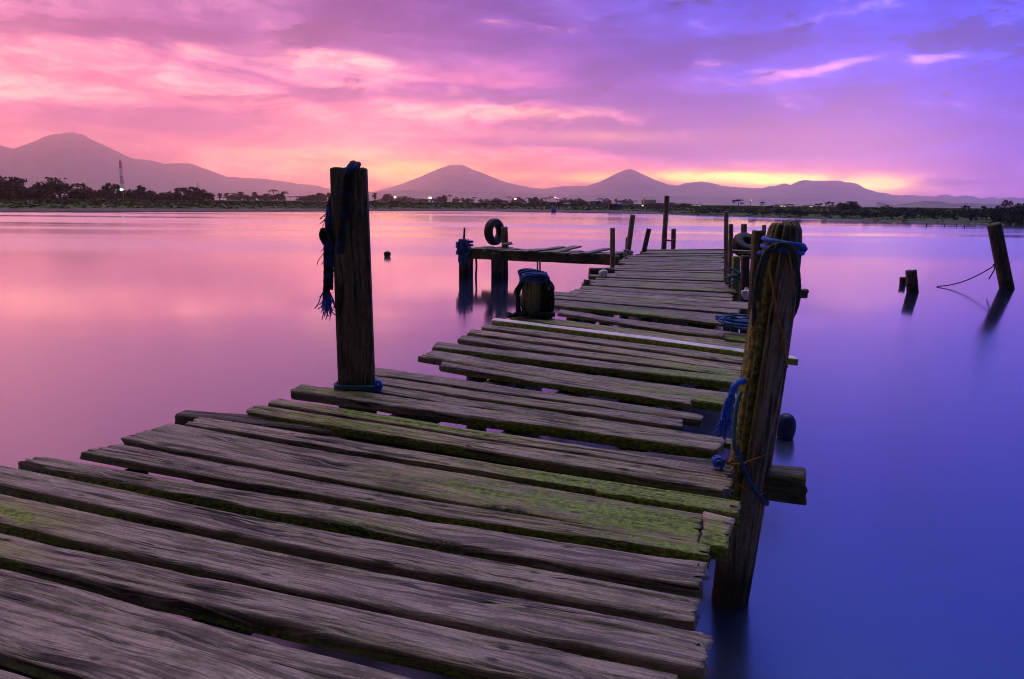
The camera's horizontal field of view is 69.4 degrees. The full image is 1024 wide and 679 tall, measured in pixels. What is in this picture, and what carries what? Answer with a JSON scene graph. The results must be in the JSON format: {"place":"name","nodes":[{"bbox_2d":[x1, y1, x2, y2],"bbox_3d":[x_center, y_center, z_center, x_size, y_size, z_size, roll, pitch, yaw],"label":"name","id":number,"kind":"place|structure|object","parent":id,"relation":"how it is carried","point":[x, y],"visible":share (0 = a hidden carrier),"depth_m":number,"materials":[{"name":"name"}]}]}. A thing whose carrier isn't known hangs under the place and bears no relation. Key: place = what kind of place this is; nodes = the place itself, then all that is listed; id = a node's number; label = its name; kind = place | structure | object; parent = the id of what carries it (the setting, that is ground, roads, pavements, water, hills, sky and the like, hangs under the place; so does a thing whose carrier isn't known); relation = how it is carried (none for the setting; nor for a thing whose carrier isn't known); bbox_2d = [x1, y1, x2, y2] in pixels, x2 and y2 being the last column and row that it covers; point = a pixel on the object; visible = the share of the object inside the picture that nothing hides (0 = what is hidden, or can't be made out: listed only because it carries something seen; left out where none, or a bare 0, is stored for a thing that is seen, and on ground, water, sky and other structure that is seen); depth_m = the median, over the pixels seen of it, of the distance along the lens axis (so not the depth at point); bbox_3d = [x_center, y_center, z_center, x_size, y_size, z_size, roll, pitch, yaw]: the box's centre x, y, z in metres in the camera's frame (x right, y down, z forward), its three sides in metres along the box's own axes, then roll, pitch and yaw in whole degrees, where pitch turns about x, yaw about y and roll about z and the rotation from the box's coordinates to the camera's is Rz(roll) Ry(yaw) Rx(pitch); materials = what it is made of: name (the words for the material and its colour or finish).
{"place":"outdoors","nodes":[
{"label":"outdoors","id":0,"kind":"place"},
{"bbox_2d":[0,132,330,199],"bbox_3d":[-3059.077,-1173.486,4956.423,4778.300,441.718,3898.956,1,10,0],"label":"mountain","id":1,"kind":"structure","parent":0,"point":[73,157],"depth_m":4897.85,"materials":[{"name":"purple stone"}]},
{"bbox_2d":[377,165,540,192],"bbox_3d":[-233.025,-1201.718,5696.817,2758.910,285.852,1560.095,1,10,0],"label":"mountain","id":2,"kind":"structure","parent":0,"point":[462,178],"depth_m":5611.66,"materials":[{"name":"purple stone"}]},
{"bbox_2d":[0,211,1023,678],"bbox_3d":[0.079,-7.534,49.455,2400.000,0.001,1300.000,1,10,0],"label":"water","id":3,"kind":"structure","parent":0,"point":[892,547],"depth_m":7.35,"materials":[{"name":"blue liquid"}]},
{"bbox_2d":[330,167,376,413],"bbox_3d":[-0.840,0.476,4.072,0.222,2.779,0.090,0,11,-3],"label":"mooring post","id":4,"kind":"object","parent":3,"relation":"in","point":[354,315],"visible":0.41,"depth_m":3.90,"materials":[{"name":"brown wood"}]},
{"bbox_2d":[314,160,360,320],"bbox_3d":[-0.915,-0.516,3.898,0.269,0.838,0.192,1,10,0],"label":"blue rope","id":5,"kind":"object","parent":4,"relation":"hanging from","point":[326,238],"visible":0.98,"depth_m":3.83,"materials":[{"name":"blue fabric"}]},
{"bbox_2d":[333,379,378,390],"bbox_3d":[-0.845,0.246,4.030,0.243,0.042,0.131,1,10,0],"label":"teal rope","id":6,"kind":"object","parent":4,"relation":"attached to","point":[354,387],"visible":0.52,"depth_m":3.97,"materials":[{"name":"teal fabric"}]},
{"bbox_2d":[373,379,382,394],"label":"blue rope","id":7,"kind":"object","parent":6,"relation":"attached to","point":[379,387],"visible":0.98,"depth_m":3.97,"materials":[{"name":"blue fabric"}]},
{"bbox_2d":[0,249,807,678],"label":"wooden pier","id":8,"kind":"structure","parent":3,"relation":"in","point":[410,533],"depth_m":2.40,"materials":[{"name":"brown wood"}]},
{"bbox_2d":[599,268,607,277],"bbox_3d":[1.261,-0.924,10.228,0.128,0.146,0.112,1,10,0],"label":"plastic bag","id":9,"kind":"object","parent":8,"relation":"on","point":[603,272],"visible":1,"depth_m":10.19,"materials":[{"name":"white plastic"}]},
{"bbox_2d":[711,455,724,469],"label":"blue rope","id":10,"kind":"object","parent":8,"relation":"attached to","point":[720,464],"visible":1,"depth_m":2.83,"materials":[{"name":"blue fabric"}]},
{"bbox_2d":[715,314,749,329],"bbox_3d":[1.805,-0.133,5.748,0.436,0.096,0.413,1,10,0],"label":"blue rope","id":11,"kind":"object","parent":8,"relation":"on","point":[733,321],"visible":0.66,"depth_m":5.68,"materials":[{"name":"blue fabric"}]},
{"bbox_2d":[724,267,740,285],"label":"teal rope","id":12,"kind":"object","parent":8,"relation":"on","point":[735,275],"visible":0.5,"depth_m":8.64,"materials":[{"name":"teal fabric"}]},
{"bbox_2d":[741,287,748,299],"bbox_3d":[2.525,-0.495,7.973,0.108,0.136,0.094,6,12,28],"label":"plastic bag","id":13,"kind":"object","parent":8,"relation":"on","point":[745,293],"visible":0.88,"depth_m":7.94,"materials":[{"name":"white plastic"}]},
{"bbox_2d":[522,276,542,318],"bbox_3d":[0.172,0.389,6.732,0.211,2.002,0.209,1,10,0],"label":"bollard","id":14,"kind":"object","parent":3,"relation":"in","point":[532,300],"visible":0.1,"depth_m":6.51,"materials":[{"name":"brown wood"}]},
{"bbox_2d":[505,276,554,318],"bbox_3d":[0.163,-0.378,6.537,0.439,0.419,0.222,1,10,0],"label":"netting","id":15,"kind":"object","parent":14,"relation":"attached to","point":[547,291],"visible":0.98,"depth_m":6.48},
{"bbox_2d":[518,268,549,284],"bbox_3d":[0.189,-0.554,6.558,0.283,0.154,0.255,1,10,0],"label":"blue rope","id":16,"kind":"object","parent":14,"relation":"on","point":[528,274],"visible":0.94,"depth_m":6.46,"materials":[{"name":"blue fabric"}]},
{"bbox_2d":[459,227,623,278],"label":"side jetty","id":17,"kind":"object","parent":3,"relation":"in","point":[500,257],"visible":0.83,"depth_m":15.47,"materials":[{"name":"brown wood"}]},
{"bbox_2d":[456,238,473,265],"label":"blue rope","id":18,"kind":"object","parent":17,"relation":"hanging from","point":[463,246],"visible":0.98,"depth_m":15.80,"materials":[{"name":"blue fabric"}]},
{"bbox_2d":[484,218,503,244],"bbox_3d":[-0.385,-2.363,16.242,0.179,0.588,0.589,8,13,36],"label":"tyre","id":19,"kind":"object","parent":17,"relation":"on","point":[490,225],"visible":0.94,"depth_m":16.11,"materials":[{"name":"black rubber"}]},
{"bbox_2d":[610,228,614,266],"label":"post","id":20,"kind":"object","parent":3,"relation":"in","point":[612,247],"visible":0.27,"depth_m":12.14,"materials":[{"name":"brown wood"}]},
{"bbox_2d":[625,214,634,254],"bbox_3d":[2.261,-1.247,14.849,0.336,2.506,0.114,1,10,0],"label":"post","id":21,"kind":"object","parent":3,"relation":"in","point":[630,232],"visible":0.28,"depth_m":14.65,"materials":[{"name":"brown wood"}]},
{"bbox_2d":[623,249,633,258],"bbox_3d":[2.295,-1.671,14.694,0.212,0.242,0.367,4,11,18],"label":"lashing","id":22,"kind":"object","parent":21,"relation":"attached to","point":[628,253],"visible":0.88,"depth_m":14.67,"materials":[{"name":"fabric"}]},
{"bbox_2d":[641,228,650,251],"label":"post","id":23,"kind":"object","parent":3,"relation":"in","point":[646,240],"visible":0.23,"depth_m":15.61,"materials":[{"name":"brown wood"}]},
{"bbox_2d":[661,196,669,248],"bbox_3d":[3.429,-1.799,16.810,0.161,2.895,0.132,1,10,0],"label":"wooden post","id":24,"kind":"object","parent":3,"relation":"in","point":[665,222],"visible":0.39,"depth_m":16.61,"materials":[{"name":"brown wood"}]},
{"bbox_2d":[671,229,675,248],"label":"post","id":25,"kind":"object","parent":3,"relation":"in","point":[673,236],"visible":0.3,"depth_m":16.72,"materials":[{"name":"brown wood"}]},
{"bbox_2d":[724,212,728,281],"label":"post","id":26,"kind":"object","parent":3,"relation":"in","point":[726,224],"visible":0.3,"depth_m":9.72,"materials":[{"name":"brown wood"}]},
{"bbox_2d":[727,224,732,328],"bbox_3d":[2.850,-0.269,9.691,0.175,2.464,0.063,1,10,0],"label":"post","id":27,"kind":"object","parent":3,"relation":"in","point":[730,254],"visible":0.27,"depth_m":9.51,"materials":[{"name":"brown wood"}]},
{"bbox_2d":[732,249,750,253],"bbox_3d":[2.930,-1.114,9.307,0.308,0.049,0.665,4,11,17],"label":"ledge","id":28,"kind":"object","parent":27,"relation":"attached to","point":[736,251],"visible":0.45,"depth_m":9.04,"materials":[{"name":"brown wood"}]},
{"bbox_2d":[731,232,751,256],"bbox_3d":[2.953,-1.183,9.324,0.373,0.322,0.354,1,10,0],"label":"tyre","id":29,"kind":"object","parent":28,"relation":"on","point":[741,241],"visible":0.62,"depth_m":9.26,"materials":[{"name":"black rubber"}]},
{"bbox_2d":[741,224,746,232],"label":"post","id":30,"kind":"object","parent":3,"relation":"in","point":[743,227],"visible":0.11,"depth_m":17.32,"materials":[{"name":"brown wood"}]},
{"bbox_2d":[740,255,749,333],"bbox_3d":[2.703,0.094,8.606,0.205,2.146,0.092,1,10,0],"label":"post","id":31,"kind":"object","parent":3,"relation":"in","point":[745,271],"visible":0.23,"depth_m":8.42,"materials":[{"name":"brown wood"}]},
{"bbox_2d":[746,230,765,333],"bbox_3d":[2.114,0.297,6.516,0.154,2.496,0.114,1,10,0],"label":"post","id":32,"kind":"object","parent":3,"relation":"in","point":[756,240],"visible":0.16,"depth_m":6.30,"materials":[{"name":"brown wood"}]},
{"bbox_2d":[711,219,808,608],"bbox_3d":[0.950,0.756,2.996,0.368,2.458,0.169,1,10,0],"label":"mooring post","id":33,"kind":"object","parent":3,"relation":"in","point":[763,370],"visible":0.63,"depth_m":2.85,"materials":[{"name":"brown wood"}]},
{"bbox_2d":[712,377,746,439],"bbox_3d":[0.818,0.257,2.796,0.082,0.221,0.154,9,13,38],"label":"blue rope","id":34,"kind":"object","parent":33,"relation":"hanging from","point":[724,421],"visible":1,"depth_m":2.75,"materials":[{"name":"blue fabric"}]},
{"bbox_2d":[732,391,742,453],"bbox_3d":[0.864,0.320,2.833,0.026,0.246,0.054,9,13,37],"label":"teal rope","id":35,"kind":"object","parent":33,"relation":"hanging from","point":[735,418],"visible":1,"depth_m":2.82,"materials":[{"name":"blue fabric"}]},
{"bbox_2d":[724,449,774,494],"bbox_3d":[0.926,0.526,2.868,0.246,0.172,0.042,-4,11,-21],"label":"thin cord","id":36,"kind":"object","parent":33,"relation":"attached to","point":[727,462],"visible":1,"depth_m":2.84,"materials":[{"name":"brown fabric"}]},
{"bbox_2d":[736,445,769,505],"bbox_3d":[0.962,0.541,2.894,0.215,0.285,0.077,-5,12,-29],"label":"navy rope","id":37,"kind":"object","parent":33,"relation":"attached to","point":[752,486],"visible":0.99,"depth_m":2.85,"materials":[{"name":"blue fabric"}]},
{"bbox_2d":[751,241,800,325],"bbox_3d":[0.999,-0.188,2.762,0.190,0.359,0.107,1,10,0],"label":"hawser","id":38,"kind":"object","parent":33,"relation":"hanging from","point":[765,256],"visible":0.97,"depth_m":2.75,"materials":[{"name":"black fabric"}]},
{"bbox_2d":[769,244,787,367],"bbox_3d":[0.998,-0.120,2.746,0.117,0.470,0.028,-2,11,-15],"label":"orange cord","id":39,"kind":"object","parent":33,"relation":"hanging from","point":[778,316],"visible":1,"depth_m":2.74,"materials":[{"name":"orange fabric"}]},
{"bbox_2d":[757,236,807,255],"bbox_3d":[1.027,-0.352,2.790,0.177,0.075,0.163,1,10,0],"label":"blue rope","id":40,"kind":"object","parent":33,"relation":"attached to","point":[804,248],"visible":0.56,"depth_m":2.74,"materials":[{"name":"blue fabric"}]},
{"bbox_2d":[788,252,791,316],"bbox_3d":[1.026,-0.209,2.736,0.059,0.262,0.009,-9,14,-42],"label":"brown cord","id":41,"kind":"object","parent":33,"relation":"hanging from","point":[790,260],"visible":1,"depth_m":2.74,"materials":[{"name":"brown fabric"}]},
{"bbox_2d":[777,413,795,439],"bbox_3d":[1.913,0.614,5.167,0.134,0.200,0.137,1,10,0],"label":"jug float","id":42,"kind":"object","parent":3,"relation":"in","point":[786,427],"visible":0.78,"depth_m":5.12,"materials":[{"name":"blue plastic"}]},
{"bbox_2d":[0,198,1023,225],"bbox_3d":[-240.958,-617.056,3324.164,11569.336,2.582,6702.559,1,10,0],"label":"ground","id":43,"kind":"structure","parent":0,"point":[71,208],"depth_m":104.23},
{"bbox_2d":[0,176,32,198],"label":"tree","id":44,"kind":"object","parent":43,"relation":"on","point":[6,184],"visible":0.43,"depth_m":181.64,"materials":[{"name":"green plant"}]},
{"bbox_2d":[0,184,34,199],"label":"tree","id":45,"kind":"object","parent":43,"relation":"on","point":[18,191],"visible":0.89,"depth_m":174.85,"materials":[{"name":"green plant"}]},
{"bbox_2d":[32,188,51,199],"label":"tree","id":46,"kind":"object","parent":43,"relation":"on","point":[40,193],"visible":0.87,"depth_m":177.36,"materials":[{"name":"green plant"}]},
{"bbox_2d":[28,177,75,199],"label":"tree","id":47,"kind":"object","parent":43,"relation":"on","point":[52,186],"visible":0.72,"depth_m":194.83,"materials":[{"name":"green plant"}]},
{"bbox_2d":[66,183,98,199],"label":"tree","id":48,"kind":"object","parent":43,"relation":"on","point":[83,192],"visible":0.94,"depth_m":198.75,"materials":[{"name":"green plant"}]},
{"bbox_2d":[97,182,126,199],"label":"tree","id":49,"kind":"object","parent":43,"relation":"on","point":[106,192],"visible":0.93,"depth_m":224.70,"materials":[{"name":"green plant"}]},
{"bbox_2d":[119,161,123,188],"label":"radio mast","id":50,"kind":"object","parent":43,"relation":"on","point":[121,181],"visible":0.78,"depth_m":538.09,"materials":[{"name":"metal"}]},
{"bbox_2d":[125,185,160,199],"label":"tree","id":51,"kind":"object","parent":43,"relation":"on","point":[139,193],"visible":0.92,"depth_m":236.53,"materials":[{"name":"green plant"}]},
{"bbox_2d":[158,192,166,199],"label":"tree","id":52,"kind":"object","parent":43,"relation":"on","point":[162,196],"visible":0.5,"depth_m":257.13,"materials":[{"name":"green plant"}]},
{"bbox_2d":[164,187,214,199],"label":"tree","id":53,"kind":"object","parent":43,"relation":"on","point":[196,193],"visible":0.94,"depth_m":250.64,"materials":[{"name":"green plant"}]},
{"bbox_2d":[227,193,239,199],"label":"tree","id":54,"kind":"object","parent":43,"relation":"on","point":[232,197],"visible":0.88,"depth_m":431.52,"materials":[{"name":"green plant"}]},
{"bbox_2d":[236,192,243,199],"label":"tree","id":55,"kind":"object","parent":43,"relation":"on","point":[240,194],"visible":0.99,"depth_m":403.42,"materials":[{"name":"green plant"}]},
{"bbox_2d":[241,195,255,199],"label":"tree","id":56,"kind":"object","parent":43,"relation":"on","point":[247,197],"visible":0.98,"depth_m":404.86,"materials":[{"name":"green plant"}]},
{"bbox_2d":[257,194,267,200],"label":"tree","id":57,"kind":"object","parent":43,"relation":"on","point":[260,197],"visible":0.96,"depth_m":398.33,"materials":[{"name":"green plant"}]},
{"bbox_2d":[263,193,276,200],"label":"tree","id":58,"kind":"object","parent":43,"relation":"on","point":[271,197],"visible":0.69,"depth_m":447.25,"materials":[{"name":"green plant"}]},
{"bbox_2d":[274,192,285,200],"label":"tree","id":59,"kind":"object","parent":43,"relation":"on","point":[280,197],"visible":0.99,"depth_m":401.00,"materials":[{"name":"green plant"}]},
{"bbox_2d":[308,193,323,200],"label":"tree","id":60,"kind":"object","parent":43,"relation":"on","point":[316,197],"visible":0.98,"depth_m":401.92,"materials":[{"name":"green plant"}]},
{"bbox_2d":[317,193,327,200],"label":"tree","id":61,"kind":"object","parent":43,"relation":"on","point":[323,195],"visible":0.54,"depth_m":493.00,"materials":[{"name":"green plant"}]},
{"bbox_2d":[381,194,393,201],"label":"tree","id":62,"kind":"object","parent":43,"relation":"on","point":[386,197],"visible":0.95,"depth_m":485.98,"materials":[{"name":"green plant"}]},
{"bbox_2d":[437,195,446,201],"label":"tree","id":63,"kind":"object","parent":43,"relation":"on","point":[443,198],"visible":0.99,"depth_m":473.67,"materials":[{"name":"green plant"}]},
{"bbox_2d":[477,200,491,203],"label":"shrub","id":64,"kind":"object","parent":43,"relation":"on","point":[485,202],"visible":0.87,"depth_m":200.01,"materials":[{"name":"green plant"}]},
{"bbox_2d":[0,198,1020,223],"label":"grass","id":65,"kind":"structure","parent":43,"relation":"on","point":[178,203],"depth_m":138.71,"materials":[{"name":"green plant"}]},
{"bbox_2d":[527,200,539,204],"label":"shrub","id":66,"kind":"object","parent":43,"relation":"on","point":[534,202],"visible":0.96,"depth_m":206.48,"materials":[{"name":"green plant"}]},
{"bbox_2d":[546,202,562,204],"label":"shrub","id":67,"kind":"object","parent":43,"relation":"on","point":[557,203],"visible":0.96,"depth_m":186.66,"materials":[{"name":"green plant"}]},
{"bbox_2d":[571,200,588,205],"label":"shrub","id":68,"kind":"object","parent":43,"relation":"on","point":[580,202],"visible":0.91,"depth_m":189.34,"materials":[{"name":"green plant"}]},
{"bbox_2d":[601,198,611,203],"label":"tree","id":69,"kind":"object","parent":43,"relation":"on","point":[606,200],"visible":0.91,"depth_m":582.13,"materials":[{"name":"green plant"}]},
{"bbox_2d":[608,204,621,209],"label":"shack","id":70,"kind":"structure","parent":43,"relation":"on","point":[615,206],"depth_m":135.24,"materials":[{"name":"blue metal"}]},
{"bbox_2d":[618,199,628,203],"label":"tree","id":71,"kind":"object","parent":43,"relation":"on","point":[624,201],"visible":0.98,"depth_m":551.48,"materials":[{"name":"green plant"}]},
{"bbox_2d":[643,198,655,203],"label":"warehouse","id":72,"kind":"structure","parent":43,"relation":"on","point":[649,200],"depth_m":502.89,"materials":[{"name":"paint"}]},
{"bbox_2d":[696,209,709,212],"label":"shrub","id":73,"kind":"object","parent":43,"relation":"on","point":[701,211],"visible":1,"depth_m":112.01,"materials":[{"name":"green plant"}]},
{"bbox_2d":[732,199,743,204],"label":"tree","id":74,"kind":"object","parent":43,"relation":"on","point":[736,200],"visible":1,"depth_m":207.24,"materials":[{"name":"green plant"}]},
{"bbox_2d":[748,208,758,214],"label":"shrub","id":75,"kind":"object","parent":43,"relation":"on","point":[753,211],"visible":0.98,"depth_m":100.81,"materials":[{"name":"green plant"}]},
{"bbox_2d":[756,210,770,214],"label":"shrub","id":76,"kind":"object","parent":43,"relation":"on","point":[762,212],"visible":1,"depth_m":100.10,"materials":[{"name":"green plant"}]},
{"bbox_2d":[779,209,791,213],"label":"shrub","id":77,"kind":"object","parent":43,"relation":"on","point":[784,211],"visible":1,"depth_m":100.26,"materials":[{"name":"green plant"}]},
{"bbox_2d":[790,208,801,215],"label":"shrub","id":78,"kind":"object","parent":43,"relation":"on","point":[796,212],"visible":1,"depth_m":94.53,"materials":[{"name":"green plant"}]},
{"bbox_2d":[836,201,861,209],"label":"tree","id":79,"kind":"object","parent":43,"relation":"on","point":[847,205],"visible":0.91,"depth_m":133.86,"materials":[{"name":"green plant"}]},
{"bbox_2d":[861,210,871,217],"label":"shrub","id":80,"kind":"object","parent":43,"relation":"on","point":[866,213],"visible":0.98,"depth_m":86.37,"materials":[{"name":"green plant"}]},
{"bbox_2d":[882,209,890,216],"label":"shrub","id":81,"kind":"object","parent":43,"relation":"on","point":[885,211],"visible":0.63,"depth_m":87.15,"materials":[{"name":"green plant"}]},
{"bbox_2d":[885,211,900,218],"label":"shrub","id":82,"kind":"object","parent":43,"relation":"on","point":[893,214],"visible":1,"depth_m":82.69,"materials":[{"name":"green plant"}]},
{"bbox_2d":[904,210,915,218],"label":"shrub","id":83,"kind":"object","parent":43,"relation":"on","point":[909,213],"visible":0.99,"depth_m":82.16,"materials":[{"name":"green plant"}]},
{"bbox_2d":[912,207,926,212],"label":"tree","id":84,"kind":"object","parent":43,"relation":"on","point":[916,209],"visible":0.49,"depth_m":103.80,"materials":[{"name":"green plant"}]},
{"bbox_2d":[927,211,935,217],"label":"shrub","id":85,"kind":"object","parent":43,"relation":"on","point":[932,213],"visible":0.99,"depth_m":82.59,"materials":[{"name":"green plant"}]},
{"bbox_2d":[948,212,958,219],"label":"shrub","id":86,"kind":"object","parent":43,"relation":"on","point":[954,215],"visible":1,"depth_m":78.07,"materials":[{"name":"green plant"}]},
{"bbox_2d":[954,210,964,215],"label":"shrub","id":87,"kind":"object","parent":43,"relation":"on","point":[959,212],"visible":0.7,"depth_m":84.78,"materials":[{"name":"green plant"}]},
{"bbox_2d":[966,209,975,220],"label":"shrub","id":88,"kind":"object","parent":43,"relation":"on","point":[970,215],"visible":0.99,"depth_m":75.77,"materials":[{"name":"green plant"}]},
{"bbox_2d":[973,208,978,219],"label":"shrub","id":89,"kind":"object","parent":43,"relation":"on","point":[976,214],"visible":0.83,"depth_m":76.14,"materials":[{"name":"green plant"}]},
{"bbox_2d":[987,207,995,217],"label":"shrub","id":90,"kind":"object","parent":43,"relation":"on","point":[989,213],"visible":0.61,"depth_m":77.15,"materials":[{"name":"green plant"}]},
{"bbox_2d":[990,200,1014,221],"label":"tree","id":91,"kind":"object","parent":43,"relation":"on","point":[998,215],"visible":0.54,"depth_m":72.32,"materials":[{"name":"green plant"}]},
{"bbox_2d":[1002,203,1023,225],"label":"tree","id":92,"kind":"object","parent":43,"relation":"on","point":[1016,215],"visible":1,"depth_m":68.56,"materials":[{"name":"green plant"}]},
{"bbox_2d":[0,0,1023,198],"label":"sky","id":93,"kind":"structure","parent":0,"point":[893,97],"materials":[{"name":"purple"}]},
{"bbox_2d":[524,169,677,195],"bbox_3d":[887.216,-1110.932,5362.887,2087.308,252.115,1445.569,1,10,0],"label":"mountain","id":94,"kind":"structure","parent":0,"point":[629,182],"depth_m":5316.77,"materials":[{"name":"purple stone"}]},
{"bbox_2d":[327,190,947,205],"bbox_3d":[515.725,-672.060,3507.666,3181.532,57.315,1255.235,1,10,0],"label":"hills","id":95,"kind":"structure","parent":0,"point":[460,195],"depth_m":3545.39,"materials":[{"name":"tree foliage"},{"name":"earth"}]},
{"bbox_2d":[654,180,1023,204],"bbox_3d":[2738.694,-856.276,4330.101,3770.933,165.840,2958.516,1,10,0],"label":"mountain","id":96,"kind":"structure","parent":0,"point":[810,189],"depth_m":4674.30,"materials":[{"name":"rock"},{"name":"soil"},{"name":"vegetation"}]},
{"bbox_2d":[877,201,1014,207],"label":"hills","id":97,"kind":"structure","parent":0,"point":[929,204],"depth_m":1237.67,"materials":[{"name":"purple soil"}]},
{"label":"lake bed","id":98,"kind":"structure","parent":0,"visible":0},
{"bbox_2d":[730,256,740,332],"bbox_3d":[2.724,0.028,9.080,0.168,2.104,0.098,1,10,0],"label":"post","id":99,"kind":"object","parent":98,"relation":"in","point":[736,261],"visible":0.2,"depth_m":8.91,"materials":[{"name":"brown wood"}]},
{"bbox_2d":[899,277,905,284],"bbox_3d":[8.171,-0.521,15.464,0.288,1.581,0.131,1,10,0],"label":"pile stub","id":100,"kind":"object","parent":98,"relation":"in","point":[902,280],"visible":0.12,"depth_m":15.29,"materials":[{"name":"brown wood"}]},
{"bbox_2d":[905,269,918,292],"bbox_3d":[7.678,-0.405,14.104,0.515,1.862,0.217,1,10,0],"label":"pile stub","id":101,"kind":"object","parent":98,"relation":"in","point":[911,281],"visible":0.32,"depth_m":13.90,"materials":[{"name":"brown wood"}]},
{"bbox_2d":[987,222,1014,289],"bbox_3d":[9.952,-0.959,14.851,1.141,2.768,0.268,1,10,0],"label":"mooring pole","id":102,"kind":"object","parent":98,"relation":"in","point":[999,251],"visible":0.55,"depth_m":14.64,"materials":[{"name":"brown wood"}]},
{"bbox_2d":[937,263,1009,286],"bbox_3d":[9.268,-1.291,14.825,1.269,0.531,0.300,1,11,4],"label":"mooring line","id":103,"kind":"object","parent":102,"relation":"attached to","point":[994,265],"visible":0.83,"depth_m":14.74,"materials":[{"name":"black fabric"}]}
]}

